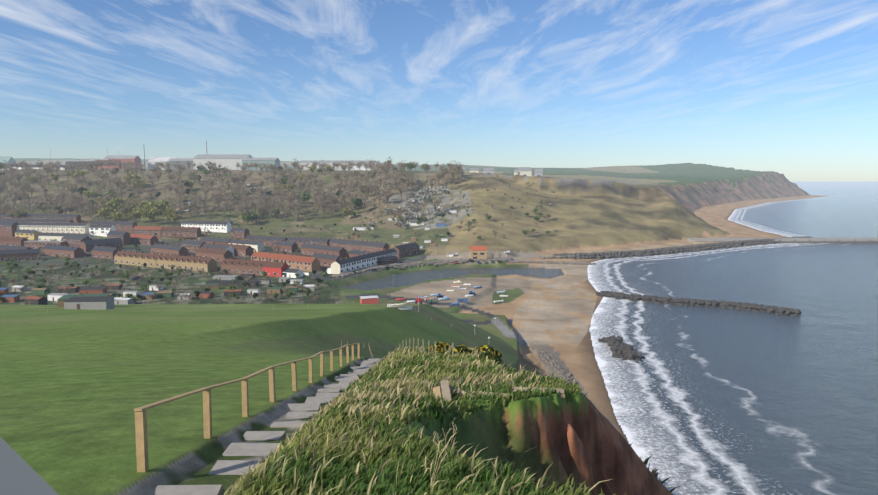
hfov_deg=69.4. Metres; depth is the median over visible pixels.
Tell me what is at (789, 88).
sky
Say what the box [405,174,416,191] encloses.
bare tree
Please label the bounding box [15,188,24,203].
bare tree
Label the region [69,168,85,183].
willow tree
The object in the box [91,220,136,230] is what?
house
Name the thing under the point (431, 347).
gorse
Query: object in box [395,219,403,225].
tree blossom
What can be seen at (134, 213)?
willow tree
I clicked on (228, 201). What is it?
bare tree
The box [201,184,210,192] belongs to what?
bare tree
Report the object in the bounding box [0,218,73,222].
house
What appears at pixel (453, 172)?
bare tree
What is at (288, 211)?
bare tree
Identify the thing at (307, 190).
bare tree
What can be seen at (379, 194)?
bare tree
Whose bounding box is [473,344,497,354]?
gorse
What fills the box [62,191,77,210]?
bare tree
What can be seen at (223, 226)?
house
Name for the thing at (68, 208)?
bare tree
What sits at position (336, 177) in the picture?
bare tree
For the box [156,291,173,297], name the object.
shack
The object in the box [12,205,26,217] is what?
bare tree
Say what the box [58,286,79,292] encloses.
shack
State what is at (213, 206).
bare tree
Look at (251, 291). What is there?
shack
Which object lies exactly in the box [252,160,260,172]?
bare tree
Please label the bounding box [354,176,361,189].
bare tree
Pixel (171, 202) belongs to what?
bare tree
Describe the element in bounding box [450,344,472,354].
gorse
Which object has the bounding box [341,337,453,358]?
fence stakes
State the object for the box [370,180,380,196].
bare tree
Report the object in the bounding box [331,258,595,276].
harbour wall rocks
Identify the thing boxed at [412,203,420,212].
bare tree
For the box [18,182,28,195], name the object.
bare tree
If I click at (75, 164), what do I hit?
skyline row
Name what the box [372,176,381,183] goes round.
bare tree
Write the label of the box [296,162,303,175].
bare tree
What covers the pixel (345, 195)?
bare tree
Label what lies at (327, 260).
house
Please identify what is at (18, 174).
bare tree
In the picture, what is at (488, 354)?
gorse
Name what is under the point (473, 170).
farm
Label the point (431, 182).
bare tree
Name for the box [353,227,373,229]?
allot
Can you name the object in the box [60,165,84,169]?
skyline row
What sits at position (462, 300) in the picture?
blue cabin
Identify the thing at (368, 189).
bare tree
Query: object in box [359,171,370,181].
bare tree
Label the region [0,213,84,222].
house
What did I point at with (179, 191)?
bare tree
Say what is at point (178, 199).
bare tree
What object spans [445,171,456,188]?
bare tree
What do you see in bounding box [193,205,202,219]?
bare tree
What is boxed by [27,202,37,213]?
bare tree
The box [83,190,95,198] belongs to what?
willow tree
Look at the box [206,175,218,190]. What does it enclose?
bare tree
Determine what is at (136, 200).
bare tree
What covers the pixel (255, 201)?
bare tree
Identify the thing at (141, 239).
house
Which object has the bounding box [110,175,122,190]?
bare tree
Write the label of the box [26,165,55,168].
skyline row
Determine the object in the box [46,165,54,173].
bare tree
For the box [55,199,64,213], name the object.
bare tree
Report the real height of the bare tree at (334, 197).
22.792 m
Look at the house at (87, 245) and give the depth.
559.39 m
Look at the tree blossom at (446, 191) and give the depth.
779.35 m
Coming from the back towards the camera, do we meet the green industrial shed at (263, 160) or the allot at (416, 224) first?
the green industrial shed at (263, 160)
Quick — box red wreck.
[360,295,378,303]
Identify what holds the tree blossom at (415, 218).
on the terrain ground at (78, 388)
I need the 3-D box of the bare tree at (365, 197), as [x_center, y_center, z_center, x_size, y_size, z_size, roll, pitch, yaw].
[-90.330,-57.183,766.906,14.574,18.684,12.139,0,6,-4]
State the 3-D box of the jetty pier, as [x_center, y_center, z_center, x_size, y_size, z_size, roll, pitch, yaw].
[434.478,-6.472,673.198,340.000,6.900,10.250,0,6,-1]
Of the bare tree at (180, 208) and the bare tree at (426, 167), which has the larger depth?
the bare tree at (426, 167)
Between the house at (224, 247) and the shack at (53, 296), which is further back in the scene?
the house at (224, 247)
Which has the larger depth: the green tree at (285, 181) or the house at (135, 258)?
the green tree at (285, 181)
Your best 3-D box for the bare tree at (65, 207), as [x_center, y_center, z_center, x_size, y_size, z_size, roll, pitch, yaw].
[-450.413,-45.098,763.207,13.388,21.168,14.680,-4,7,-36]
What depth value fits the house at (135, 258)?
460.61 m
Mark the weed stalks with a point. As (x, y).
(445, 446)
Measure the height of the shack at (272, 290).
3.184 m
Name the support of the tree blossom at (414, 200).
on the terrain ground at (78, 388)
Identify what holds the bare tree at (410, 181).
on the terrain ground at (78, 388)
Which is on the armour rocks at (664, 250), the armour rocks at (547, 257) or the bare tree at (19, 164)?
the armour rocks at (547, 257)
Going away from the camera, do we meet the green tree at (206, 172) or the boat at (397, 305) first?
the boat at (397, 305)
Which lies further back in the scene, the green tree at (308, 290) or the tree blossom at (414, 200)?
the tree blossom at (414, 200)
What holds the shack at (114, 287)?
on the terrain ground at (78, 388)
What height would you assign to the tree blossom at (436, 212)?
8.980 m
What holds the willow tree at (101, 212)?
on the terrain ground at (78, 388)
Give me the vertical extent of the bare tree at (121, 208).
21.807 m
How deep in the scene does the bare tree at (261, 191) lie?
841.32 m
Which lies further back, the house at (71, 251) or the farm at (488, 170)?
the farm at (488, 170)
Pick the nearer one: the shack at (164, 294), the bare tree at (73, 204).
the shack at (164, 294)
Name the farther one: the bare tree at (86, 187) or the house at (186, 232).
the bare tree at (86, 187)
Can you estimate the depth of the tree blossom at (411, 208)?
712.25 m
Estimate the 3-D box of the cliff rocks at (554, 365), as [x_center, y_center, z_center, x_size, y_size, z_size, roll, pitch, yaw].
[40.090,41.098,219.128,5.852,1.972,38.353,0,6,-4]
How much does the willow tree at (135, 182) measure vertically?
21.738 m
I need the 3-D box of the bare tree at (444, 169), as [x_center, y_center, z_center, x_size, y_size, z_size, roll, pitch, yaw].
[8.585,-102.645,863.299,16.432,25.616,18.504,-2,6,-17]
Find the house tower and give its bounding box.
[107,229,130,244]
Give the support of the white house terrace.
on the terrain ground at (78, 388)
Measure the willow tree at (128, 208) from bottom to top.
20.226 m
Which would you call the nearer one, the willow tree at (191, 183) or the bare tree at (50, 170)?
the willow tree at (191, 183)
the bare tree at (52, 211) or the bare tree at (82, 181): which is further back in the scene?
the bare tree at (82, 181)
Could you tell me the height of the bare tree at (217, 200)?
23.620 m
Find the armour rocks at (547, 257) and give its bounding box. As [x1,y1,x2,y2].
[539,240,734,258]
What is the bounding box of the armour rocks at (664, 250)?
[551,236,812,259]
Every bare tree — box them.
[4,207,16,215]
[6,166,15,174]
[7,193,19,203]
[8,186,21,200]
[12,169,24,180]
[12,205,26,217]
[15,160,23,171]
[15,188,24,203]
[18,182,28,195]
[19,201,27,209]
[20,190,29,197]
[21,162,31,170]
[25,184,34,197]
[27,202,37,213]
[33,170,47,180]
[37,190,47,199]
[38,180,48,194]
[39,200,50,213]
[42,162,51,173]
[43,175,54,183]
[43,195,56,206]
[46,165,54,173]
[47,262,53,272]
[49,207,59,213]
[51,162,59,172]
[54,179,62,191]
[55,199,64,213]
[60,202,70,213]
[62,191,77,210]
[65,183,78,193]
[65,201,75,213]
[67,183,74,193]
[67,198,78,213]
[76,160,84,167]
[78,176,86,184]
[79,183,89,190]
[79,195,89,212]
[87,205,95,217]
[95,192,108,211]
[97,170,109,179]
[104,189,117,197]
[105,175,112,181]
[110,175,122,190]
[113,203,126,212]
[121,165,130,178]
[126,197,139,208]
[132,191,142,199]
[138,164,145,172]
[142,190,153,199]
[147,176,157,184]
[148,188,157,198]
[152,170,160,182]
[165,165,172,174]
[165,181,173,194]
[166,200,175,210]
[173,193,184,211]
[174,187,185,194]
[176,203,185,218]
[183,199,196,217]
[190,172,200,185]
[190,192,200,202]
[193,195,205,206]
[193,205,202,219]
[196,192,211,212]
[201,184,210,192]
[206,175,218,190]
[206,201,216,218]
[208,164,218,179]
[212,194,225,210]
[216,200,229,218]
[222,197,234,215]
[233,201,242,215]
[234,191,240,200]
[235,201,246,219]
[238,171,248,181]
[238,203,249,216]
[240,164,247,171]
[251,198,258,212]
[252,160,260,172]
[253,204,265,217]
[255,198,266,217]
[258,186,267,195]
[263,162,270,171]
[263,203,271,217]
[267,197,280,208]
[267,206,277,217]
[270,177,278,184]
[280,206,290,222]
[282,189,297,202]
[283,199,294,215]
[284,205,292,219]
[286,177,295,184]
[289,158,298,168]
[291,199,301,217]
[295,178,308,189]
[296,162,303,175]
[301,205,309,215]
[302,185,311,201]
[304,178,315,193]
[308,199,320,219]
[310,172,319,183]
[311,192,326,213]
[320,198,331,212]
[321,164,328,175]
[329,192,338,208]
[330,171,341,181]
[336,195,345,212]
[339,190,349,205]
[342,170,350,176]
[346,200,354,207]
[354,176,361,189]
[357,180,367,192]
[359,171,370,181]
[359,193,368,206]
[362,159,370,175]
[363,166,373,181]
[363,186,372,195]
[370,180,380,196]
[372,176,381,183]
[374,167,383,176]
[375,190,383,205]
[380,162,389,172]
[383,189,393,205]
[389,170,399,179]
[395,172,410,183]
[395,183,405,200]
[395,205,403,213]
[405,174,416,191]
[408,178,417,190]
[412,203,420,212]
[423,161,430,171]
[428,179,436,189]
[431,193,442,207]
[435,170,443,184]
[439,164,448,178]
[442,177,450,186]
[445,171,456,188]
[448,167,457,182]
[453,161,462,178]
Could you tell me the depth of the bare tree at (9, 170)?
995.18 m
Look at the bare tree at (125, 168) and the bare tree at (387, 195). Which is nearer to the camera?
the bare tree at (387, 195)
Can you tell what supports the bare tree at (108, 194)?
on the terrain ground at (78, 388)
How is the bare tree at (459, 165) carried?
on the terrain ground at (78, 388)
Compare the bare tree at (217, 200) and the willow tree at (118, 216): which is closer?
the willow tree at (118, 216)
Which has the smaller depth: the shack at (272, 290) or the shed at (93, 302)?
the shed at (93, 302)
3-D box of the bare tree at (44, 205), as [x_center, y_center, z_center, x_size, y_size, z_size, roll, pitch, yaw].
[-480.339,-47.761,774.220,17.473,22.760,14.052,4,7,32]
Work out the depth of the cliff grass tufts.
22.96 m
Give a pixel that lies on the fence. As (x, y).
(141, 439)
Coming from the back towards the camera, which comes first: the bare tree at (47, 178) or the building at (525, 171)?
the building at (525, 171)
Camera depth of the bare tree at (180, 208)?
751.34 m
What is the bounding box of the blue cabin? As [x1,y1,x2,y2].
[457,298,467,302]
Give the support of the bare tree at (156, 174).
on the terrain ground at (78, 388)
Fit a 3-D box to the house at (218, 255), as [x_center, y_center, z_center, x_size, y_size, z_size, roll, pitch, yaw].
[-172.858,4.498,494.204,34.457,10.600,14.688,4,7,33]
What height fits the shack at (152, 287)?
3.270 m
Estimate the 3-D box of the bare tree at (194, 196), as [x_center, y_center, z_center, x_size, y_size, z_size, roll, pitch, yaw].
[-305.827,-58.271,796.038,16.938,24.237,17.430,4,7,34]
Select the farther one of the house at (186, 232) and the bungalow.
the house at (186, 232)
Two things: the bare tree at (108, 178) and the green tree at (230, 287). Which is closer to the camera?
the green tree at (230, 287)
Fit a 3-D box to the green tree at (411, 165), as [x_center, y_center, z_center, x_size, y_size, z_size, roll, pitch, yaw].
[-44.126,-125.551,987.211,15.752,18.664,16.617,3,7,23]
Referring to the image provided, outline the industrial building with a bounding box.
[96,160,121,168]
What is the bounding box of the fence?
[134,343,359,471]
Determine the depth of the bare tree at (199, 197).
788.18 m
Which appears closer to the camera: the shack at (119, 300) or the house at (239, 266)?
the shack at (119, 300)
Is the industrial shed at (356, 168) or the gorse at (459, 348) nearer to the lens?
the gorse at (459, 348)
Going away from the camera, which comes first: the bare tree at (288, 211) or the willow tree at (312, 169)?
the bare tree at (288, 211)
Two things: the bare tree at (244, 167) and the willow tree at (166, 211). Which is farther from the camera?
the bare tree at (244, 167)
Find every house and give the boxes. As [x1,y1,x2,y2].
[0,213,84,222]
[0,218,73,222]
[0,220,17,236]
[0,235,27,245]
[0,243,41,255]
[0,247,40,260]
[10,221,89,233]
[15,228,40,239]
[38,231,93,240]
[42,244,90,257]
[81,238,122,251]
[89,223,114,236]
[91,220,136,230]
[92,245,121,258]
[114,249,159,267]
[129,233,163,244]
[133,225,162,239]
[150,242,194,255]
[156,252,220,271]
[161,226,203,237]
[181,219,231,232]
[181,239,203,251]
[196,246,237,261]
[199,235,230,243]
[202,242,233,255]
[213,242,253,256]
[221,257,265,275]
[228,238,268,251]
[230,227,252,238]
[245,234,287,245]
[250,250,326,271]
[263,259,288,276]
[273,239,298,252]
[287,236,329,247]
[301,242,348,257]
[311,251,342,266]
[328,237,388,251]
[349,248,373,257]
[378,255,397,264]
[393,242,419,257]
[469,246,486,258]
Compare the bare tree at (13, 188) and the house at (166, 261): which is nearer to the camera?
the house at (166, 261)
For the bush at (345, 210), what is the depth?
722.84 m
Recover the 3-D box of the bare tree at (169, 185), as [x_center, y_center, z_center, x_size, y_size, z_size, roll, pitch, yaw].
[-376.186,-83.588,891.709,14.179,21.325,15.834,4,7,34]
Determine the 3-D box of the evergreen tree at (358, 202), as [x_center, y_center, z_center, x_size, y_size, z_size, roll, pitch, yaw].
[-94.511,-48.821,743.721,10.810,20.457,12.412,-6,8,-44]
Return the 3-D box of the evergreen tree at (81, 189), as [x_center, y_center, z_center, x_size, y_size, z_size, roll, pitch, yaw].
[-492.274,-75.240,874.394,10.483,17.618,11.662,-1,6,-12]
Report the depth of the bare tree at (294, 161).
1029.30 m
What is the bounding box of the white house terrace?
[327,247,396,273]
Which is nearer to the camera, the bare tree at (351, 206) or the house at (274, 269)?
the house at (274, 269)
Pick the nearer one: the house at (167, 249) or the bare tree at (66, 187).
the house at (167, 249)
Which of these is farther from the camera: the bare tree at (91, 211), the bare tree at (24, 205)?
the bare tree at (24, 205)
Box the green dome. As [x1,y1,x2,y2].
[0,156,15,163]
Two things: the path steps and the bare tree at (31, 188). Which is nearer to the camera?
the path steps
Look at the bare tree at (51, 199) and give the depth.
796.05 m
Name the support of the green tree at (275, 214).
on the terrain ground at (78, 388)
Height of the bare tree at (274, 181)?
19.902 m
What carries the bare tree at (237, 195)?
on the terrain ground at (78, 388)
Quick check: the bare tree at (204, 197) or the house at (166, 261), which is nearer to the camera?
the house at (166, 261)
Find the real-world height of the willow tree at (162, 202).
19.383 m
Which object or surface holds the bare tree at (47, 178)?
on the terrain ground at (78, 388)
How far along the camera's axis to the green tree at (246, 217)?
711.00 m
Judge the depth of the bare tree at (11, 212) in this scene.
740.89 m
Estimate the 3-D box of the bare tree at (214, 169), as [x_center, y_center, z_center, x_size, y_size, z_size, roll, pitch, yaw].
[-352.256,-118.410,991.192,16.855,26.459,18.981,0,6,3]
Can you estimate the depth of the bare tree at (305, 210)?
734.46 m
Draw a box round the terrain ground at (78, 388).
[0,158,825,494]
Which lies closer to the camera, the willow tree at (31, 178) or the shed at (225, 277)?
the shed at (225, 277)
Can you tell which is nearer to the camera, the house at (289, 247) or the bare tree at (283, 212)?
the house at (289, 247)
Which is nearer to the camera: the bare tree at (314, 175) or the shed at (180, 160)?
the bare tree at (314, 175)
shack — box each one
[0,287,8,294]
[1,295,19,301]
[12,285,27,291]
[24,296,47,304]
[32,288,49,294]
[48,293,72,300]
[57,293,109,306]
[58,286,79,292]
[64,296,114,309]
[79,286,107,293]
[106,284,122,289]
[114,297,134,303]
[123,291,140,296]
[140,292,155,299]
[149,285,162,290]
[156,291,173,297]
[177,293,190,299]
[197,291,213,297]
[204,283,218,289]
[223,289,241,295]
[247,289,260,294]
[267,287,282,293]
[286,287,297,291]
[303,285,314,290]
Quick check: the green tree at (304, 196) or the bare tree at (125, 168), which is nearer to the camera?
the green tree at (304, 196)
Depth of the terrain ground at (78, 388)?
155.49 m
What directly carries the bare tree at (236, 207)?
on the terrain ground at (78, 388)
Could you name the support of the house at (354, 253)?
on the terrain ground at (78, 388)
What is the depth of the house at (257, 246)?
555.92 m
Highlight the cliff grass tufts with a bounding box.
[515,366,684,494]
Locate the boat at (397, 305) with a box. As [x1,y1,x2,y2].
[387,303,405,306]
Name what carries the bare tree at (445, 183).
on the terrain ground at (78, 388)
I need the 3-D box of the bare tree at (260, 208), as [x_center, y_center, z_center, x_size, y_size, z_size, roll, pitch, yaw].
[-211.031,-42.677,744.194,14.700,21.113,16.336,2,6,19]
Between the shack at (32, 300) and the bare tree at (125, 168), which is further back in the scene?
the bare tree at (125, 168)
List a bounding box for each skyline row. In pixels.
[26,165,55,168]
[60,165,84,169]
[65,161,97,168]
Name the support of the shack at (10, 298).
on the terrain ground at (78, 388)
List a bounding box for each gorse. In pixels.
[426,344,444,353]
[436,342,451,350]
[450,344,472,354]
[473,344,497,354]
[476,350,501,363]
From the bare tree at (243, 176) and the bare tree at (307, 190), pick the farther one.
the bare tree at (243, 176)
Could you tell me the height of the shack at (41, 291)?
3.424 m
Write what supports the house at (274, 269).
on the terrain ground at (78, 388)
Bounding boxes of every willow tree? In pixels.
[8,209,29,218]
[25,175,38,182]
[50,172,61,181]
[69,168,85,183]
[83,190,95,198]
[94,205,111,220]
[95,201,114,211]
[107,195,122,207]
[111,211,127,220]
[117,202,133,217]
[123,196,140,208]
[124,208,144,222]
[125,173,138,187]
[131,178,146,187]
[134,200,151,211]
[139,207,158,225]
[144,202,162,220]
[153,199,166,207]
[159,206,174,216]
[168,211,181,225]
[186,179,194,187]
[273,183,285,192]
[285,183,294,190]
[307,164,316,172]
[326,164,335,174]
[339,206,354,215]
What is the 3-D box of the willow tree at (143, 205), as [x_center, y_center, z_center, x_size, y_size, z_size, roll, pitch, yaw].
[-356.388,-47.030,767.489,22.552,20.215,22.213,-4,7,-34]
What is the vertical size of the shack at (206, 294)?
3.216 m
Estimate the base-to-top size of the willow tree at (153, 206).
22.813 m
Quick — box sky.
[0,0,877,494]
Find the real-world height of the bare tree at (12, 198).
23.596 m
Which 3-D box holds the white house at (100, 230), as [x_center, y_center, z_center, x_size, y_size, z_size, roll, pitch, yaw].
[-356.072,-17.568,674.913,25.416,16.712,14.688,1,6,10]
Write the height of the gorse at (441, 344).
0.869 m
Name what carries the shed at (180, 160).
on the terrain ground at (78, 388)
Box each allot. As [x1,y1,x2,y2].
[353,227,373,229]
[409,222,424,225]
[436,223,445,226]
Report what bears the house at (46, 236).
on the terrain ground at (78, 388)
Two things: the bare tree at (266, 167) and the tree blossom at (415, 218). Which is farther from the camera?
the bare tree at (266, 167)
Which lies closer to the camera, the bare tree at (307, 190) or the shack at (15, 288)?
the shack at (15, 288)
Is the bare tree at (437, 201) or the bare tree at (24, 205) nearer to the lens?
the bare tree at (437, 201)
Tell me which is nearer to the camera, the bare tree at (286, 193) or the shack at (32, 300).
the shack at (32, 300)
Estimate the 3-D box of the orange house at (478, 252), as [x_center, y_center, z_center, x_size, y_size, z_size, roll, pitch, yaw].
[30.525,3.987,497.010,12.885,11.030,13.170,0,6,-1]
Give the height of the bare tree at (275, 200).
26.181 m
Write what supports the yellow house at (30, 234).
on the terrain ground at (78, 388)
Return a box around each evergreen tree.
[78,187,85,193]
[354,197,362,208]
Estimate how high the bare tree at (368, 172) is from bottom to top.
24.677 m
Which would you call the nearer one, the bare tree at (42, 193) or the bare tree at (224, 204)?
the bare tree at (224, 204)
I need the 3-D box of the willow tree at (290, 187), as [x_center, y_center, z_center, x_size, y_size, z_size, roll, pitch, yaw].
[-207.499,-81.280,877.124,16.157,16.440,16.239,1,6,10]
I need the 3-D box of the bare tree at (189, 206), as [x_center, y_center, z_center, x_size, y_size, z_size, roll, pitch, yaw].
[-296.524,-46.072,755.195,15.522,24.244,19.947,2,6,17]
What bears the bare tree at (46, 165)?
on the terrain ground at (78, 388)
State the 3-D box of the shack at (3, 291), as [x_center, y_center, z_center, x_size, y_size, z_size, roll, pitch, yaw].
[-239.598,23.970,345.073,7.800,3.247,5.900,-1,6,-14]
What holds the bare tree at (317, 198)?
on the terrain ground at (78, 388)
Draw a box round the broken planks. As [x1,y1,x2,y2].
[433,379,564,447]
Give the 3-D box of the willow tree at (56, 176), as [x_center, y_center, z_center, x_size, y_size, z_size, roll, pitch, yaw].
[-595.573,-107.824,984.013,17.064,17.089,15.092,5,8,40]
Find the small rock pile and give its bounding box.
[598,335,644,360]
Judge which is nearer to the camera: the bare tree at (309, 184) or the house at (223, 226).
the house at (223, 226)
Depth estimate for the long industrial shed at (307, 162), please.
1682.24 m
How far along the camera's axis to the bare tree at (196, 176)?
933.94 m
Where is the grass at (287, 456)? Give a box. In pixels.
[222,345,626,494]
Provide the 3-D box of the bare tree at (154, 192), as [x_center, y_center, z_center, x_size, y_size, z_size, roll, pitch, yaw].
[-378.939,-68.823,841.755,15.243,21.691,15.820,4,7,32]
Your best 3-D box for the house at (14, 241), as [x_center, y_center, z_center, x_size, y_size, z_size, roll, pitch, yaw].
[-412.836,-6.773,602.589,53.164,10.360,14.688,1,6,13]
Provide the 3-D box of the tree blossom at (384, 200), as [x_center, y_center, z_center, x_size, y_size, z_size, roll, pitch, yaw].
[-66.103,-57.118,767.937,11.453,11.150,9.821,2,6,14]
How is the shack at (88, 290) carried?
on the terrain ground at (78, 388)
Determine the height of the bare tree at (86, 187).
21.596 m
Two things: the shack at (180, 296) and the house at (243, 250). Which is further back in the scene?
the house at (243, 250)
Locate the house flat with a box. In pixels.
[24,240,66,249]
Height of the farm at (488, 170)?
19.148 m
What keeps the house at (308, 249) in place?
on the terrain ground at (78, 388)
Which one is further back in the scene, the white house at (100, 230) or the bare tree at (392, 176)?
the bare tree at (392, 176)
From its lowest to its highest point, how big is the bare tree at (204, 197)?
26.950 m
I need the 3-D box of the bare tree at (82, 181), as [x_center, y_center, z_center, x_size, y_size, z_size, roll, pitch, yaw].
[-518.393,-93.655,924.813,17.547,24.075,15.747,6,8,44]
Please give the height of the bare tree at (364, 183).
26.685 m
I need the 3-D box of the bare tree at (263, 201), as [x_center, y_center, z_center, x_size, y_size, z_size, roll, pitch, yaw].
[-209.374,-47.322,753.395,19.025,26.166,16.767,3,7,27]
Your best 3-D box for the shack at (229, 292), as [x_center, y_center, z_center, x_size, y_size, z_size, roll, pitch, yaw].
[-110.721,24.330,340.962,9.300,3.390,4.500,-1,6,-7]
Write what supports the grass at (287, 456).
on the terrain ground at (78, 388)
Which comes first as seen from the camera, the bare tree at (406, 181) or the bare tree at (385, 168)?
the bare tree at (406, 181)
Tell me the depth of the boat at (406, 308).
184.95 m
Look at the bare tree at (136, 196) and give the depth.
828.97 m
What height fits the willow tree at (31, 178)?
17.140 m
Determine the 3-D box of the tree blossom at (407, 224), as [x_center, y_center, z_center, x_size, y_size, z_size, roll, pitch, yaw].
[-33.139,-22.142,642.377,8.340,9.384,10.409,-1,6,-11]
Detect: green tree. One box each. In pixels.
[24,268,33,274]
[203,169,209,174]
[227,284,236,289]
[240,212,252,224]
[250,212,257,222]
[261,271,267,276]
[268,207,280,216]
[281,176,288,184]
[284,290,292,296]
[299,191,311,203]
[304,287,312,293]
[349,198,355,209]
[407,162,415,169]
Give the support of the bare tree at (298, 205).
on the terrain ground at (78, 388)
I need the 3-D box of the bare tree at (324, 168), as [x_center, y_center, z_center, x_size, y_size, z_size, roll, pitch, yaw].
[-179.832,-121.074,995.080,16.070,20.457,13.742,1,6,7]
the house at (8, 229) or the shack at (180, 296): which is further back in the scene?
the house at (8, 229)
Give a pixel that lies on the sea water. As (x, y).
(706, 400)
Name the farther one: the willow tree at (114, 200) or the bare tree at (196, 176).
the bare tree at (196, 176)
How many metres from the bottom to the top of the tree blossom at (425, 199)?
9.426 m
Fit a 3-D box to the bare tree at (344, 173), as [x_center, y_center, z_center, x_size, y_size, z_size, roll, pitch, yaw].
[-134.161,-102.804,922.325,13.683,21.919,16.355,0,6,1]
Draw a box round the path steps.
[154,359,379,494]
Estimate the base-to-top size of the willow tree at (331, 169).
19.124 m
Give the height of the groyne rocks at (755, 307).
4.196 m
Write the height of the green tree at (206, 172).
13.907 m
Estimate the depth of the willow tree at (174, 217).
714.71 m
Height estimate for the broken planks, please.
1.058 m
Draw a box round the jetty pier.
[687,238,877,242]
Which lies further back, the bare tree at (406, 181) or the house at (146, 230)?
the bare tree at (406, 181)
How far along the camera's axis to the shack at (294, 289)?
350.29 m
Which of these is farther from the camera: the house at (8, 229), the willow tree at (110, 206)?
the willow tree at (110, 206)
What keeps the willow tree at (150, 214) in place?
on the terrain ground at (78, 388)
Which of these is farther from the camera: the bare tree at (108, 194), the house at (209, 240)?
the bare tree at (108, 194)
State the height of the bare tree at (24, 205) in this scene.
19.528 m
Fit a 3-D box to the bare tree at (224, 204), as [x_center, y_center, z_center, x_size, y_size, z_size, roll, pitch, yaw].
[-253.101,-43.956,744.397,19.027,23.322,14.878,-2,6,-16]
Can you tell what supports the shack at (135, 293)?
on the terrain ground at (78, 388)
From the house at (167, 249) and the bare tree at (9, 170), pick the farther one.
the bare tree at (9, 170)
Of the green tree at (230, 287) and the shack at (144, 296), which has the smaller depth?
the shack at (144, 296)
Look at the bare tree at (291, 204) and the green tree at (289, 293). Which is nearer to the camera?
the green tree at (289, 293)
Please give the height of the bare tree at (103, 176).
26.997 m
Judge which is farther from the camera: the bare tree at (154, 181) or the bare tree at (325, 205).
the bare tree at (154, 181)
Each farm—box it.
[469,168,478,172]
[483,168,494,173]
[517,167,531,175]
[534,169,542,175]
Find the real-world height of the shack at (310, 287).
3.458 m
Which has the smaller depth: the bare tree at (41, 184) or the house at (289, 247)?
the house at (289, 247)
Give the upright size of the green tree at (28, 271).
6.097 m
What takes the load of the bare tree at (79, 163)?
on the terrain ground at (78, 388)
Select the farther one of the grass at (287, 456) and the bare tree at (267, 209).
the bare tree at (267, 209)
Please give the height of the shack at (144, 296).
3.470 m
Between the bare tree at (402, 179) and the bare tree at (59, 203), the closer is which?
the bare tree at (59, 203)
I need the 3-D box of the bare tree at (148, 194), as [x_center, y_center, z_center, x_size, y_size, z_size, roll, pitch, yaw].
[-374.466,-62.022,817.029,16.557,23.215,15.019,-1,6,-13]
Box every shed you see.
[147,157,176,169]
[169,158,192,169]
[193,154,252,169]
[242,158,279,169]
[299,160,379,169]
[346,164,369,170]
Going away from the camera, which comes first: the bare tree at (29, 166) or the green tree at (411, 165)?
the green tree at (411, 165)
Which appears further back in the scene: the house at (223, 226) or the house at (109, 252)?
the house at (223, 226)
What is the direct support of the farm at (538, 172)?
on the terrain ground at (78, 388)
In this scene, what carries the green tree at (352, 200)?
on the terrain ground at (78, 388)
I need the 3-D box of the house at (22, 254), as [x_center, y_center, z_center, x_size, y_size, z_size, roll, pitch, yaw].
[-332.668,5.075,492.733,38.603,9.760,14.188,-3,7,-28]
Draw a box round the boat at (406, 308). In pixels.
[398,306,411,309]
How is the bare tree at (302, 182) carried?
on the terrain ground at (78, 388)
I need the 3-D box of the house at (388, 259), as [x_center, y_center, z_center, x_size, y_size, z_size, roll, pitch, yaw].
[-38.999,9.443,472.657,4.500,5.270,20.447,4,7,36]
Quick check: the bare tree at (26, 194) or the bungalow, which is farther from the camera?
the bare tree at (26, 194)
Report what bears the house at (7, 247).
on the terrain ground at (78, 388)
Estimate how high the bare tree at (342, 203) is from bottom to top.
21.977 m
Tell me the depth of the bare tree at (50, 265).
423.93 m
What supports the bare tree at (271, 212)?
on the terrain ground at (78, 388)
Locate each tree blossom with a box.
[380,197,386,203]
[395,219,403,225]
[402,221,409,228]
[407,203,415,211]
[408,198,417,204]
[408,215,420,221]
[420,196,429,202]
[432,209,441,215]
[440,188,449,194]
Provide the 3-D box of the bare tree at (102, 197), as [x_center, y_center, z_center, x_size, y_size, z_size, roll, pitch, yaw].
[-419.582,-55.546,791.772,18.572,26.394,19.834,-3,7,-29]
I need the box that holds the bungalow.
[282,268,308,277]
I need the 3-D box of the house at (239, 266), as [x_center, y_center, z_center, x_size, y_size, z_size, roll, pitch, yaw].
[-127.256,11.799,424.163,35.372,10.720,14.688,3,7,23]
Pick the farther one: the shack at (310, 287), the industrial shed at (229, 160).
the industrial shed at (229, 160)
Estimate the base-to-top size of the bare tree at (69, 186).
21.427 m
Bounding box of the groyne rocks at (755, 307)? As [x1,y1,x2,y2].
[596,291,801,315]
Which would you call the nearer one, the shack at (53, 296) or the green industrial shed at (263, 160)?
the shack at (53, 296)
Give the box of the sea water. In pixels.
[342,182,877,494]
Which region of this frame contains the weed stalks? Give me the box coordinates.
[351,388,456,483]
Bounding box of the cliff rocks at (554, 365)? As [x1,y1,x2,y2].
[537,350,575,383]

